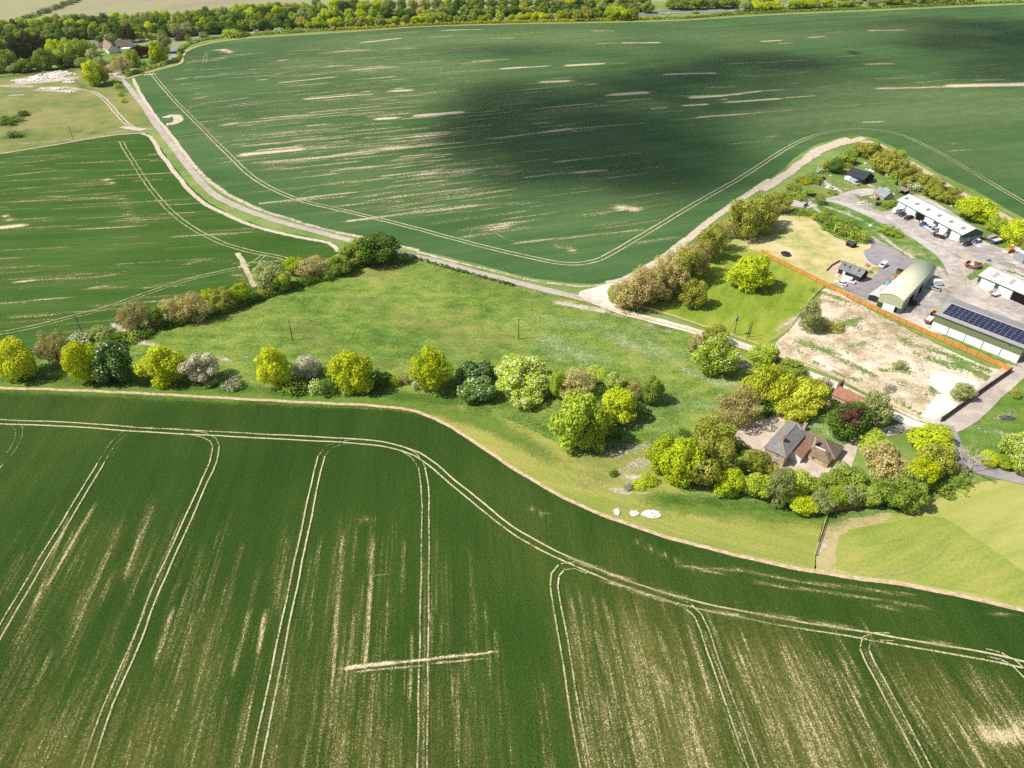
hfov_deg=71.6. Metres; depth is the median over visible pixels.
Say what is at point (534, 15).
maple tree
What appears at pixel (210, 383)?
shrub
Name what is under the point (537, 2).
evergreen tree
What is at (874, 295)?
store shed
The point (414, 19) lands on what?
maple tree
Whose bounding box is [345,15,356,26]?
broadleaf tree
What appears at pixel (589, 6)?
evergreen tree
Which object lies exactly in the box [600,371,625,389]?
chestnut tree
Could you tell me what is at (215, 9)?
broadleaf tree
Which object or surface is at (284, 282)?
broadleaf tree
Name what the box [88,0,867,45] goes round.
road
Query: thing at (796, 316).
rail fence
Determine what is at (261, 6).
broadleaf tree
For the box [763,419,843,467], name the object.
farmhouse
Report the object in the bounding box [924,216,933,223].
roller door
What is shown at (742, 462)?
broadleaf tree
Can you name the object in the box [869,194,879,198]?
brick stack
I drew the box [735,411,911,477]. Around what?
gravel drive
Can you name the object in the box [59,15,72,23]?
broadleaf tree
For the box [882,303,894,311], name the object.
sliding door
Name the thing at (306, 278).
shrub
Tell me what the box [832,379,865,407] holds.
garden barn
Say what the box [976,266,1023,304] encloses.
machinery shed
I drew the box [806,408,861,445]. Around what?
garden grass
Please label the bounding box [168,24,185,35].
broadleaf tree
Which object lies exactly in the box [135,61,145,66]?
shrub
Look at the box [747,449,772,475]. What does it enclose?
broadleaf tree
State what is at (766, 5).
maple tree
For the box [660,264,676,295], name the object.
ash tree
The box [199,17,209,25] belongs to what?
maple tree
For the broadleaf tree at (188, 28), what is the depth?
684.96 m
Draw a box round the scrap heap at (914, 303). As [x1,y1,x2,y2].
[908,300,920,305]
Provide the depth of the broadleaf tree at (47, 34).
659.26 m
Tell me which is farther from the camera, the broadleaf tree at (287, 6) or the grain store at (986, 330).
the broadleaf tree at (287, 6)
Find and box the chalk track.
[0,78,866,286]
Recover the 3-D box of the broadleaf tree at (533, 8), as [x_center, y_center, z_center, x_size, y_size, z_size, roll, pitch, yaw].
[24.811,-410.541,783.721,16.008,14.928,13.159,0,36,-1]
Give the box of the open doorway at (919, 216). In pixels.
[915,212,923,220]
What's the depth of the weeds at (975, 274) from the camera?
281.47 m
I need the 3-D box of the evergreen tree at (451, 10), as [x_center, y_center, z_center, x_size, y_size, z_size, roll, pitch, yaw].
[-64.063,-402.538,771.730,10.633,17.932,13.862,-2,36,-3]
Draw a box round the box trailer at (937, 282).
[931,279,942,285]
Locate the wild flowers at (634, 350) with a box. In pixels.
[477,276,872,530]
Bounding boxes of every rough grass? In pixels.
[0,67,151,152]
[785,143,1018,248]
[957,378,1023,473]
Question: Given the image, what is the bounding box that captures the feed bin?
[896,268,903,273]
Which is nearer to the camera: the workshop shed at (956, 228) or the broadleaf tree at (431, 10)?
the workshop shed at (956, 228)
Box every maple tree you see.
[44,39,63,53]
[63,18,75,25]
[80,59,100,86]
[88,22,100,29]
[108,12,119,22]
[143,21,151,30]
[148,40,168,62]
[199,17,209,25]
[229,282,250,303]
[245,7,254,15]
[270,5,284,14]
[282,257,307,275]
[304,22,314,28]
[311,16,324,28]
[321,8,331,19]
[322,20,328,27]
[327,0,340,11]
[327,17,338,26]
[335,16,344,26]
[344,9,354,16]
[355,9,366,16]
[356,0,372,11]
[365,15,374,25]
[370,0,381,10]
[384,18,393,24]
[393,16,400,24]
[411,16,418,23]
[417,13,426,22]
[441,0,451,7]
[477,15,485,22]
[507,14,514,21]
[514,12,525,20]
[524,12,531,19]
[531,11,538,20]
[536,12,548,19]
[555,10,563,19]
[562,0,574,5]
[591,0,607,5]
[602,387,637,423]
[604,7,615,18]
[611,5,627,17]
[644,433,674,472]
[659,436,706,488]
[713,466,746,497]
[726,254,775,293]
[750,0,764,10]
[761,1,771,10]
[770,0,784,10]
[781,488,818,516]
[797,0,806,8]
[804,0,820,7]
[821,0,836,7]
[906,423,955,454]
[954,196,999,221]
[973,211,988,223]
[978,449,1001,467]
[998,218,1023,246]
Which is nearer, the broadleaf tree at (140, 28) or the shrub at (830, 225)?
the shrub at (830, 225)
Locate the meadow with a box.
[0,251,833,466]
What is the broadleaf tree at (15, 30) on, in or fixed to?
on the ground at (904, 446)
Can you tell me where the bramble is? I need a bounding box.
[928,474,974,500]
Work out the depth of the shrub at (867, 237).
307.36 m
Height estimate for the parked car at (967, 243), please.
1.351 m
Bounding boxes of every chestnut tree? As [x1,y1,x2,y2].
[88,339,132,382]
[454,358,494,382]
[457,375,499,404]
[494,353,550,397]
[509,380,548,408]
[538,375,552,395]
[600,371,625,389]
[689,332,740,376]
[998,430,1023,461]
[1010,447,1023,475]
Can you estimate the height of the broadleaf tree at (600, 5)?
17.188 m
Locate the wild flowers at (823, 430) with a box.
[809,417,847,448]
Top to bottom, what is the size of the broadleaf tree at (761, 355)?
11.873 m
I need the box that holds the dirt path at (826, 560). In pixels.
[816,513,893,570]
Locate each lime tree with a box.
[0,335,37,382]
[59,340,106,381]
[133,344,185,388]
[253,346,293,387]
[327,349,374,393]
[408,344,454,390]
[907,454,943,488]
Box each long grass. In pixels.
[0,69,126,137]
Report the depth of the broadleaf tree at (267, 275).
269.56 m
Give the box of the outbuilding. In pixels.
[873,186,894,199]
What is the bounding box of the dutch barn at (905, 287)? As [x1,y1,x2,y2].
[876,260,936,313]
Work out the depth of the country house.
634.32 m
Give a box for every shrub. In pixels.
[0,119,7,125]
[5,114,24,122]
[6,130,22,137]
[7,119,14,125]
[17,110,28,115]
[36,8,49,13]
[66,332,90,345]
[84,325,110,340]
[100,331,125,347]
[117,329,143,344]
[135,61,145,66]
[135,326,154,339]
[147,58,156,64]
[169,315,189,324]
[173,34,184,40]
[196,288,212,301]
[202,379,217,388]
[204,307,220,316]
[220,28,243,37]
[220,376,242,391]
[239,31,247,36]
[246,290,261,301]
[254,287,273,297]
[275,375,308,395]
[295,274,313,285]
[307,378,324,395]
[315,270,333,280]
[316,375,339,397]
[322,367,336,376]
[341,387,355,397]
[368,368,393,388]
[389,373,399,385]
[393,252,410,263]
[400,374,409,383]
[411,382,420,390]
[431,386,448,396]
[446,375,457,388]
[585,439,606,453]
[606,425,616,439]
[608,469,618,476]
[614,429,622,438]
[622,482,634,490]
[632,480,645,490]
[639,472,657,486]
[677,426,691,437]
[688,333,703,351]
[735,440,751,453]
[762,401,777,416]
[785,182,800,190]
[790,189,810,200]
[792,207,807,215]
[795,176,809,182]
[799,179,810,184]
[801,210,815,216]
[803,188,817,194]
[807,173,823,183]
[811,194,827,204]
[811,213,820,219]
[815,211,830,224]
[816,167,823,173]
[818,397,831,412]
[819,208,833,215]
[821,218,841,231]
[823,319,844,333]
[825,187,837,194]
[830,215,843,220]
[831,222,851,236]
[840,218,859,229]
[843,226,863,241]
[855,230,872,243]
[875,223,897,235]
[880,203,893,208]
[883,383,895,392]
[885,199,897,206]
[887,170,903,181]
[889,228,902,237]
[891,359,908,369]
[907,182,922,191]
[930,480,956,498]
[945,463,967,480]
[949,473,970,488]
[1008,386,1021,398]
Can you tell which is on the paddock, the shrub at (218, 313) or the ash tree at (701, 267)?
the ash tree at (701, 267)
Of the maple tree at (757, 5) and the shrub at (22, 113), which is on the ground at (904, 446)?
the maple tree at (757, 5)
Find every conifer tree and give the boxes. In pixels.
[4,34,28,59]
[15,31,40,59]
[30,33,46,53]
[120,24,136,40]
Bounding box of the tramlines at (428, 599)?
[0,419,1023,767]
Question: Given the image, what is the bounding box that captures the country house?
[98,39,135,53]
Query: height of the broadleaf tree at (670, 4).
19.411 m
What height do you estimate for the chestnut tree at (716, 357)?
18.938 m
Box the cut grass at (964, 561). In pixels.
[835,516,1023,605]
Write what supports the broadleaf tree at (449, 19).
on the ground at (904, 446)
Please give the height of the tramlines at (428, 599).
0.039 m
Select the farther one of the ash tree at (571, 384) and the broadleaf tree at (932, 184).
the broadleaf tree at (932, 184)
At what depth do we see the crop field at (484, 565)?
154.74 m
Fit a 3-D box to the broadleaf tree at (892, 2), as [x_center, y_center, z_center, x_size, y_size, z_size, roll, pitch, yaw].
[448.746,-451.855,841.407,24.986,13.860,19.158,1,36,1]
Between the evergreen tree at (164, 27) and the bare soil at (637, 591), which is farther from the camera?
the evergreen tree at (164, 27)
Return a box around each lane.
[101,61,588,301]
[111,72,126,79]
[131,42,196,73]
[579,281,622,310]
[614,309,926,427]
[789,198,951,274]
[925,357,1023,431]
[938,424,1023,484]
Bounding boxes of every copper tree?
[131,44,146,57]
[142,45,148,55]
[838,402,863,433]
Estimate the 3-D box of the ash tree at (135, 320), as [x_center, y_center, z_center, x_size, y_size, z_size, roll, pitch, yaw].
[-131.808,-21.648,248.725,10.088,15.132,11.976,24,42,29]
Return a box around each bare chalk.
[0,76,80,95]
[110,301,1014,558]
[814,206,919,258]
[817,179,1022,313]
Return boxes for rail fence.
[558,293,706,334]
[635,303,758,345]
[769,284,823,340]
[795,357,920,417]
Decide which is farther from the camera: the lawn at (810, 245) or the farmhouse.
the lawn at (810, 245)
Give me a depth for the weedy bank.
314.86 m
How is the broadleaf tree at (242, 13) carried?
on the ground at (904, 446)
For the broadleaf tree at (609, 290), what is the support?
on the ground at (904, 446)
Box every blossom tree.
[177,352,218,381]
[291,354,322,378]
[815,377,833,391]
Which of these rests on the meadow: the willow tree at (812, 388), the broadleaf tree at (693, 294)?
the willow tree at (812, 388)
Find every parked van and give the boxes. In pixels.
[842,275,855,283]
[849,178,859,184]
[878,260,887,267]
[926,224,935,229]
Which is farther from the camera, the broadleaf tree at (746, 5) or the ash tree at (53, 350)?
the broadleaf tree at (746, 5)
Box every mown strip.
[13,378,826,568]
[815,480,1023,607]
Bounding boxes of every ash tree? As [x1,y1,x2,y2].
[33,329,71,364]
[107,54,133,73]
[114,300,154,332]
[157,294,194,323]
[177,291,213,322]
[289,255,330,276]
[550,367,597,401]
[608,280,635,309]
[614,272,650,309]
[626,380,644,396]
[629,280,650,305]
[632,267,664,305]
[633,263,654,280]
[644,259,676,301]
[655,250,674,267]
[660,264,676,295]
[662,255,690,294]
[676,241,695,254]
[685,246,705,277]
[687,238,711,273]
[714,220,733,250]
[716,384,763,428]
[859,439,913,481]
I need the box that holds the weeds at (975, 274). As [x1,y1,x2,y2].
[832,195,1023,365]
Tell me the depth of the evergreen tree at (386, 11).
766.08 m
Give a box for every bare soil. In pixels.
[341,651,497,672]
[568,558,1006,646]
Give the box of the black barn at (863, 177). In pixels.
[846,167,873,184]
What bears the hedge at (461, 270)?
on the ground at (904, 446)
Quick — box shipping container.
[1012,252,1023,263]
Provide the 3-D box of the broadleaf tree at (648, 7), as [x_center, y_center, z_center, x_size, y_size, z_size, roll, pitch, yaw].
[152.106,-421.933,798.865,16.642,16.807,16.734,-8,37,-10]
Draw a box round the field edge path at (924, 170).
[0,4,1023,611]
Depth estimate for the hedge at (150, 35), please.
668.13 m
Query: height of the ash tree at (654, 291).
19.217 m
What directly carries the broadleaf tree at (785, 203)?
on the ground at (904, 446)
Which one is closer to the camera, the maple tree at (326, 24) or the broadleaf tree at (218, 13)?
the maple tree at (326, 24)
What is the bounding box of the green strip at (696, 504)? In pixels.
[0,378,845,525]
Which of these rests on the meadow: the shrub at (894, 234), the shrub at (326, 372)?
the shrub at (326, 372)
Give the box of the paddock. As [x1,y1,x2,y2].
[622,243,823,344]
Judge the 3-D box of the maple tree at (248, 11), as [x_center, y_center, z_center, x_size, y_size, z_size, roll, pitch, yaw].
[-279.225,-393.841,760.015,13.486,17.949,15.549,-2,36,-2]
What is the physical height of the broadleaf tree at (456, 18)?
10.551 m
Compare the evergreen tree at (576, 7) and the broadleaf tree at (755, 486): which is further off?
the evergreen tree at (576, 7)
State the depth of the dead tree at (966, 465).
189.57 m
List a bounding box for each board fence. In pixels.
[761,250,1011,370]
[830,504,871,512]
[940,367,1012,421]
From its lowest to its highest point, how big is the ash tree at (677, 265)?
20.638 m
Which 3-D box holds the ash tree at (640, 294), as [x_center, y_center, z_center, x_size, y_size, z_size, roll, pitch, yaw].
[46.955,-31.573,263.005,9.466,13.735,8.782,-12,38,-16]
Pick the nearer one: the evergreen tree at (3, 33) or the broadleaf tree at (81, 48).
the broadleaf tree at (81, 48)
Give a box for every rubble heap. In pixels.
[613,508,620,515]
[629,510,639,515]
[641,510,661,518]
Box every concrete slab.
[921,394,958,419]
[928,372,979,400]
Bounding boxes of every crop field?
[0,133,339,357]
[0,389,1023,767]
[129,5,1023,283]
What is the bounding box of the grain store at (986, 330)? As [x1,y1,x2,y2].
[930,299,1023,362]
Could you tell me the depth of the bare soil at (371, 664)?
145.67 m
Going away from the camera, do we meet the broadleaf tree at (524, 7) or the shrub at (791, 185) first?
the shrub at (791, 185)
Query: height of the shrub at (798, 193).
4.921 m
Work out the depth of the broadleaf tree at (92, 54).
584.47 m
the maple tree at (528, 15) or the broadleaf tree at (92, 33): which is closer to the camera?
the broadleaf tree at (92, 33)
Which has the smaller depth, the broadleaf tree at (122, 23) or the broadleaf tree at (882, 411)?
the broadleaf tree at (882, 411)
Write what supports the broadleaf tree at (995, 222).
on the rough grass at (838, 181)
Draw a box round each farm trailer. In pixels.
[924,315,934,323]
[932,233,945,237]
[985,234,997,239]
[990,237,1003,243]
[991,292,1000,296]
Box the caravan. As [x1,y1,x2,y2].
[892,207,904,212]
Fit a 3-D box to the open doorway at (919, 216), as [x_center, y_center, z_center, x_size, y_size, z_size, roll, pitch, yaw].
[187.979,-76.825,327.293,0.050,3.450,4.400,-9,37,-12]
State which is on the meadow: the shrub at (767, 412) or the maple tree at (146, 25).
the shrub at (767, 412)
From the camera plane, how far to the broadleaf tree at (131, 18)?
711.18 m
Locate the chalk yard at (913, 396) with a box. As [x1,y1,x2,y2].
[773,289,998,421]
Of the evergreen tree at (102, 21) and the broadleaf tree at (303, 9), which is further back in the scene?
the broadleaf tree at (303, 9)
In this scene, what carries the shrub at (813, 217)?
on the weedy bank
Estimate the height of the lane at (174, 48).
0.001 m
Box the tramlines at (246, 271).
[0,55,1023,333]
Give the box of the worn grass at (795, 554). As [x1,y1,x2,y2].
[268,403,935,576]
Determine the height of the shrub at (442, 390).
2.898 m
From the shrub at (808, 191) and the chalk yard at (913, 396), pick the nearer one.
the chalk yard at (913, 396)
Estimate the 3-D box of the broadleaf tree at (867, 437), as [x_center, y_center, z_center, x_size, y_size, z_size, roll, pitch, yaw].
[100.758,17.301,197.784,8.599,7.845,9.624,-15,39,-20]
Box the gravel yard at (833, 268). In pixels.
[826,262,840,273]
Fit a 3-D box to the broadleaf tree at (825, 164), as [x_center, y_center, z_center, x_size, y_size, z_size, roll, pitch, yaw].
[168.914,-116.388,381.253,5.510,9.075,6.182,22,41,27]
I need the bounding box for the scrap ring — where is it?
[965,261,981,269]
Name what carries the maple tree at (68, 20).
on the fallow field at (13, 9)
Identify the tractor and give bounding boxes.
[930,308,938,314]
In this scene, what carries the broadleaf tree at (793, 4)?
on the ground at (904, 446)
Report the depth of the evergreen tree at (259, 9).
757.59 m
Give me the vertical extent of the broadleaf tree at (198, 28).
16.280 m
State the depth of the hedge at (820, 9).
812.12 m
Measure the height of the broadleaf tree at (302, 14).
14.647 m
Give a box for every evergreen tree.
[0,66,6,73]
[1,30,8,37]
[8,18,17,26]
[14,23,27,29]
[52,28,68,40]
[55,23,66,30]
[57,55,77,67]
[69,14,78,21]
[70,27,87,39]
[78,13,89,21]
[85,16,100,27]
[94,34,103,42]
[97,18,107,23]
[99,13,108,19]
[106,23,119,32]
[107,16,119,24]
[113,24,124,38]
[130,19,144,27]
[147,24,161,33]
[157,19,167,26]
[159,24,170,35]
[189,19,196,25]
[199,6,213,15]
[202,11,215,21]
[208,15,219,22]
[214,21,226,32]
[222,21,237,30]
[230,12,244,24]
[254,7,266,14]
[257,18,271,29]
[262,6,273,14]
[267,18,283,29]
[277,12,290,23]
[284,7,296,15]
[284,18,294,28]
[307,14,322,21]
[311,0,320,5]
[337,0,350,11]
[347,0,358,10]
[355,231,402,263]
[380,6,392,17]
[393,6,405,17]
[397,0,406,9]
[405,8,415,18]
[448,4,457,15]
[451,0,466,9]
[473,0,485,7]
[485,0,497,7]
[507,5,520,15]
[534,0,545,6]
[549,4,563,13]
[561,4,572,11]
[573,0,583,6]
[573,4,582,10]
[584,4,593,8]
[825,400,875,440]
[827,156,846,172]
[878,482,903,507]
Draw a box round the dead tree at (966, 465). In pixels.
[951,445,991,473]
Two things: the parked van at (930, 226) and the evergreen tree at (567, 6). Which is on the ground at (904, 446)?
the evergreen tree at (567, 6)
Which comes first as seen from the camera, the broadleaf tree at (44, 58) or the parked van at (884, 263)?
the parked van at (884, 263)
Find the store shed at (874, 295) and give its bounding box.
[868,285,886,302]
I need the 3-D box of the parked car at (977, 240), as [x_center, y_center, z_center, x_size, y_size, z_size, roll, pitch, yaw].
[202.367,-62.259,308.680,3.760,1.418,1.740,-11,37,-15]
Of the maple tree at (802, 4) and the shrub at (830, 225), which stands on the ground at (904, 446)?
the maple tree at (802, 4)
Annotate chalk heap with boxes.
[11,78,42,81]
[24,73,63,79]
[39,87,66,89]
[45,70,76,75]
[55,89,74,92]
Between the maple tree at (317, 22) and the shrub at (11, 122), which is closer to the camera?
the shrub at (11, 122)
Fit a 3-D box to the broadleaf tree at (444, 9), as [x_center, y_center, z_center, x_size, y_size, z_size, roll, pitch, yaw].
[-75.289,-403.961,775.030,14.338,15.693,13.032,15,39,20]
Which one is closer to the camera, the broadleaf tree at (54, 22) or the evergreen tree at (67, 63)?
the evergreen tree at (67, 63)
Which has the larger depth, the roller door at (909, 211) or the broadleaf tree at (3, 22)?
the broadleaf tree at (3, 22)
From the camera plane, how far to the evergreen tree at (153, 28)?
678.04 m
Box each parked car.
[834,280,847,285]
[903,215,913,219]
[927,285,941,290]
[929,227,939,232]
[962,241,972,245]
[972,238,982,242]
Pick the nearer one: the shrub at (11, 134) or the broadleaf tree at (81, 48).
the shrub at (11, 134)
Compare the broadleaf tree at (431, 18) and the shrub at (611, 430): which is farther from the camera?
the broadleaf tree at (431, 18)
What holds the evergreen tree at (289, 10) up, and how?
on the ground at (904, 446)
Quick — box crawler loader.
[1001,244,1015,253]
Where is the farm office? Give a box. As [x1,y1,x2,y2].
[838,261,868,281]
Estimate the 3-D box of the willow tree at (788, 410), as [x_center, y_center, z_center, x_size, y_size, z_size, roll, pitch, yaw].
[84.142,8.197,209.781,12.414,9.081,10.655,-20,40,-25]
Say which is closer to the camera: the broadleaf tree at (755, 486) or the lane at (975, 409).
the broadleaf tree at (755, 486)
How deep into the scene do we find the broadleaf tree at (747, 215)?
304.42 m
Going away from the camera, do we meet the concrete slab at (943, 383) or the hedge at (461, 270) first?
the concrete slab at (943, 383)
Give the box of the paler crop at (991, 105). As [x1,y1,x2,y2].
[268,27,1023,159]
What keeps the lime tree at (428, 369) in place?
on the ground at (904, 446)
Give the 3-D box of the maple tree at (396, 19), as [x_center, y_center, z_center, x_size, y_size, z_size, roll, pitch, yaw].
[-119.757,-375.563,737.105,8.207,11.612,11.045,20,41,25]
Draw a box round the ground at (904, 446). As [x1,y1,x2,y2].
[2,0,1023,518]
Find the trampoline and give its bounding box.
[781,251,790,255]
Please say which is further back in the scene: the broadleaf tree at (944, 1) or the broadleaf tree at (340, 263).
the broadleaf tree at (944, 1)
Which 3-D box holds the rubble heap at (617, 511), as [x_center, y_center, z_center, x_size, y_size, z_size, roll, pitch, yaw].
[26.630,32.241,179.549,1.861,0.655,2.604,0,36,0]
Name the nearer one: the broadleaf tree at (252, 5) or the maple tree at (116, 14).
the maple tree at (116, 14)
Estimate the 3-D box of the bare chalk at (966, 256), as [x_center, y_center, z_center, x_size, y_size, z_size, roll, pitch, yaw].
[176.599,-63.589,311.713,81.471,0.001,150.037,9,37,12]
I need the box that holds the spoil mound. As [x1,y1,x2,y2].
[856,199,870,204]
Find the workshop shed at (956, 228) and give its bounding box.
[896,194,983,242]
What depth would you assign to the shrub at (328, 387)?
218.01 m
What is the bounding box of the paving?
[918,288,934,298]
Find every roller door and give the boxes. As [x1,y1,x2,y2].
[905,206,915,215]
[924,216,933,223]
[938,224,947,233]
[949,231,960,241]
[979,279,994,289]
[997,286,1012,298]
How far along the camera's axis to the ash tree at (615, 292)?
258.04 m
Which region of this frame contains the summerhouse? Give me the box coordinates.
[845,240,857,248]
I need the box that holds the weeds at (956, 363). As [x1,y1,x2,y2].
[792,288,992,414]
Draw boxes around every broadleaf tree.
[0,19,7,30]
[0,25,5,37]
[0,41,5,50]
[0,49,17,68]
[4,24,17,34]
[5,65,18,72]
[11,58,36,72]
[12,28,23,35]
[15,17,28,26]
[15,31,22,38]
[23,27,35,33]
[27,18,42,26]
[29,23,39,29]
[31,48,57,69]
[35,26,45,35]
[39,30,54,39]
[40,15,51,24]
[43,23,57,33]
[50,13,60,21]
[52,19,62,29]
[52,49,66,66]
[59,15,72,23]
[59,37,77,57]
[61,27,76,39]
[65,21,78,30]
[71,38,88,57]
[73,57,88,66]
[76,21,87,32]
[85,48,101,60]
[87,25,98,39]
[87,41,98,51]
[93,56,107,66]
[94,63,109,82]
[96,22,112,31]
[102,25,111,35]
[103,32,117,44]
[118,12,129,19]
[118,18,129,25]
[120,20,127,31]
[123,48,138,66]
[127,15,143,25]
[133,24,147,36]
[139,11,150,18]
[139,16,149,21]
[148,15,157,23]
[148,306,168,327]
[149,10,159,18]
[156,29,171,52]
[159,9,170,21]
[166,20,176,29]
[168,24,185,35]
[171,14,180,24]
[173,11,182,17]
[176,17,187,28]
[180,21,193,35]
[181,15,191,22]
[182,9,192,18]
[188,9,202,17]
[192,15,201,21]
[192,22,203,33]
[203,21,218,34]
[208,286,236,309]
[211,7,220,16]
[211,11,225,18]
[218,15,231,22]
[220,6,228,14]
[225,11,233,18]
[228,3,239,12]
[236,7,245,18]
[236,20,247,30]
[237,3,248,11]
[245,14,254,24]
[247,3,255,9]
[248,19,260,29]
[252,260,291,289]
[253,12,266,21]
[255,3,263,10]
[265,12,278,21]
[270,1,283,8]
[271,271,290,290]
[281,2,291,9]
[288,12,299,20]
[291,2,300,11]
[295,16,307,26]
[297,7,305,13]
[298,11,307,20]
[299,2,308,9]
[305,4,318,14]
[307,11,316,18]
[317,1,328,13]
[324,254,353,275]
[330,7,343,17]
[338,236,371,265]
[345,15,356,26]
[355,15,365,25]
[368,7,377,17]
[374,14,385,24]
[380,0,396,9]
[400,15,410,23]
[407,0,418,10]
[414,7,427,15]
[418,0,430,9]
[425,12,437,22]
[426,8,440,15]
[430,0,441,8]
[435,12,447,22]
[438,6,448,15]
[446,15,452,21]
[452,15,461,21]
[460,4,469,14]
[460,14,467,21]
[466,0,475,8]
[466,12,477,21]
[469,4,482,14]
[483,6,496,15]
[484,13,493,20]
[496,11,504,20]
[497,0,508,6]
[497,5,507,14]
[508,0,519,5]
[516,2,531,14]
[519,0,532,6]
[528,5,540,12]
[539,2,548,12]
[542,0,555,7]
[545,13,554,19]
[547,388,603,451]
[549,370,566,397]
[554,0,563,6]
[562,8,573,19]
[572,9,582,20]
[577,403,611,447]
[581,6,592,20]
[583,0,593,5]
[587,364,607,382]
[588,8,601,17]
[595,11,605,18]
[596,0,607,11]
[607,286,621,300]
[614,0,628,5]
[625,0,638,3]
[628,3,639,9]
[629,7,639,19]
[640,1,654,12]
[640,374,664,404]
[665,0,679,8]
[670,256,690,288]
[672,0,696,9]
[674,249,704,281]
[678,278,707,307]
[686,430,735,485]
[692,411,737,461]
[693,0,706,8]
[695,223,727,257]
[701,323,729,341]
[705,0,715,8]
[714,0,732,8]
[723,197,765,238]
[731,0,740,8]
[734,449,768,474]
[738,2,752,10]
[741,472,772,498]
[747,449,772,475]
[748,343,778,367]
[750,194,778,235]
[761,194,780,226]
[764,461,779,478]
[765,468,796,508]
[767,349,780,362]
[769,191,793,211]
[778,357,807,376]
[781,466,797,476]
[786,0,799,8]
[787,468,815,494]
[798,297,821,333]
[801,476,825,494]
[809,316,828,331]
[811,488,838,514]
[818,470,851,490]
[821,159,830,171]
[827,485,850,508]
[828,460,867,490]
[836,0,853,7]
[838,150,857,164]
[839,484,863,506]
[850,0,863,6]
[850,141,865,153]
[853,483,882,506]
[857,427,895,454]
[859,389,894,427]
[860,141,879,159]
[864,473,889,490]
[866,0,883,5]
[869,148,895,171]
[877,145,883,157]
[880,477,931,513]
[881,148,906,173]
[882,0,901,5]
[890,156,910,179]
[898,468,928,496]
[900,0,920,4]
[900,176,913,188]
[902,164,923,179]
[915,174,938,188]
[915,442,959,475]
[920,0,936,3]
[922,177,946,195]
[928,186,945,199]
[935,0,957,2]
[938,187,964,203]
[941,186,953,193]
[949,382,978,399]
[985,213,1008,233]
[997,454,1014,469]
[1018,233,1023,249]
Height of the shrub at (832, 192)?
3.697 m
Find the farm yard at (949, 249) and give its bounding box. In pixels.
[795,188,1023,338]
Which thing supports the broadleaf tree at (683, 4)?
on the ground at (904, 446)
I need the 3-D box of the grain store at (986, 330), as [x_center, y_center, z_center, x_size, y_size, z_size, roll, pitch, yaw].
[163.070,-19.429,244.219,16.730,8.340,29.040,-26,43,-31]
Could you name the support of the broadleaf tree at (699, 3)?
on the ground at (904, 446)
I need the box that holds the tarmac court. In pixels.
[843,237,912,300]
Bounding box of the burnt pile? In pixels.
[999,415,1014,419]
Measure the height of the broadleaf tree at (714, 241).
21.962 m
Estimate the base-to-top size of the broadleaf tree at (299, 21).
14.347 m
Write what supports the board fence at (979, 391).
on the lane at (975, 409)
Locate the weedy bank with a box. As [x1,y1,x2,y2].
[792,202,947,274]
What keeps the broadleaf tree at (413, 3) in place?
on the ground at (904, 446)
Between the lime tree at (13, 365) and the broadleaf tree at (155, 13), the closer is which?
the lime tree at (13, 365)
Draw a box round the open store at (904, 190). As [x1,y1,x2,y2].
[896,186,910,195]
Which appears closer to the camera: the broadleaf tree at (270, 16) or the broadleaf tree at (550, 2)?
the broadleaf tree at (270, 16)
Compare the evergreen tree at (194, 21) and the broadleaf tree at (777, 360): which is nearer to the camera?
the broadleaf tree at (777, 360)
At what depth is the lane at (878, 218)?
327.37 m
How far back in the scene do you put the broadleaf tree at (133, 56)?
576.19 m
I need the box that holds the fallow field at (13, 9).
[0,0,684,39]
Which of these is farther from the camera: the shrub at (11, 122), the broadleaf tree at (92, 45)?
the broadleaf tree at (92, 45)
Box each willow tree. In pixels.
[742,363,797,407]
[772,396,817,422]
[783,374,830,415]
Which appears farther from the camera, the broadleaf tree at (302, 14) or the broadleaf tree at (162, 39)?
the broadleaf tree at (302, 14)
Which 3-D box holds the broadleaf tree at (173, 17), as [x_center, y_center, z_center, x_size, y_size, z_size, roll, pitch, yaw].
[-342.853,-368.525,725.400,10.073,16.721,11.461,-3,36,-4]
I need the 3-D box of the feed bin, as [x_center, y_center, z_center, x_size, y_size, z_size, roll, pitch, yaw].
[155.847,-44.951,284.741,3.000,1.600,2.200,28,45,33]
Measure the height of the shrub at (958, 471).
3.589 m
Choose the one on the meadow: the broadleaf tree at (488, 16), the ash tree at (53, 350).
the ash tree at (53, 350)
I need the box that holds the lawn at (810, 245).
[731,212,877,285]
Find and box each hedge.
[101,263,365,341]
[124,26,355,76]
[134,31,157,41]
[330,16,650,30]
[412,255,514,285]
[651,0,1023,19]
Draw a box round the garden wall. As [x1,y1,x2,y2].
[826,260,842,270]
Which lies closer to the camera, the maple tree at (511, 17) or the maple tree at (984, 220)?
the maple tree at (984, 220)
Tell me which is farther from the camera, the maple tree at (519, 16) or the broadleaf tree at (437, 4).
the broadleaf tree at (437, 4)
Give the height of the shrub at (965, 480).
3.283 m
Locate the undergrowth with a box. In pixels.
[4,7,644,45]
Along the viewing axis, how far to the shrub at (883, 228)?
315.18 m
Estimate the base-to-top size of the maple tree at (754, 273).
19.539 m

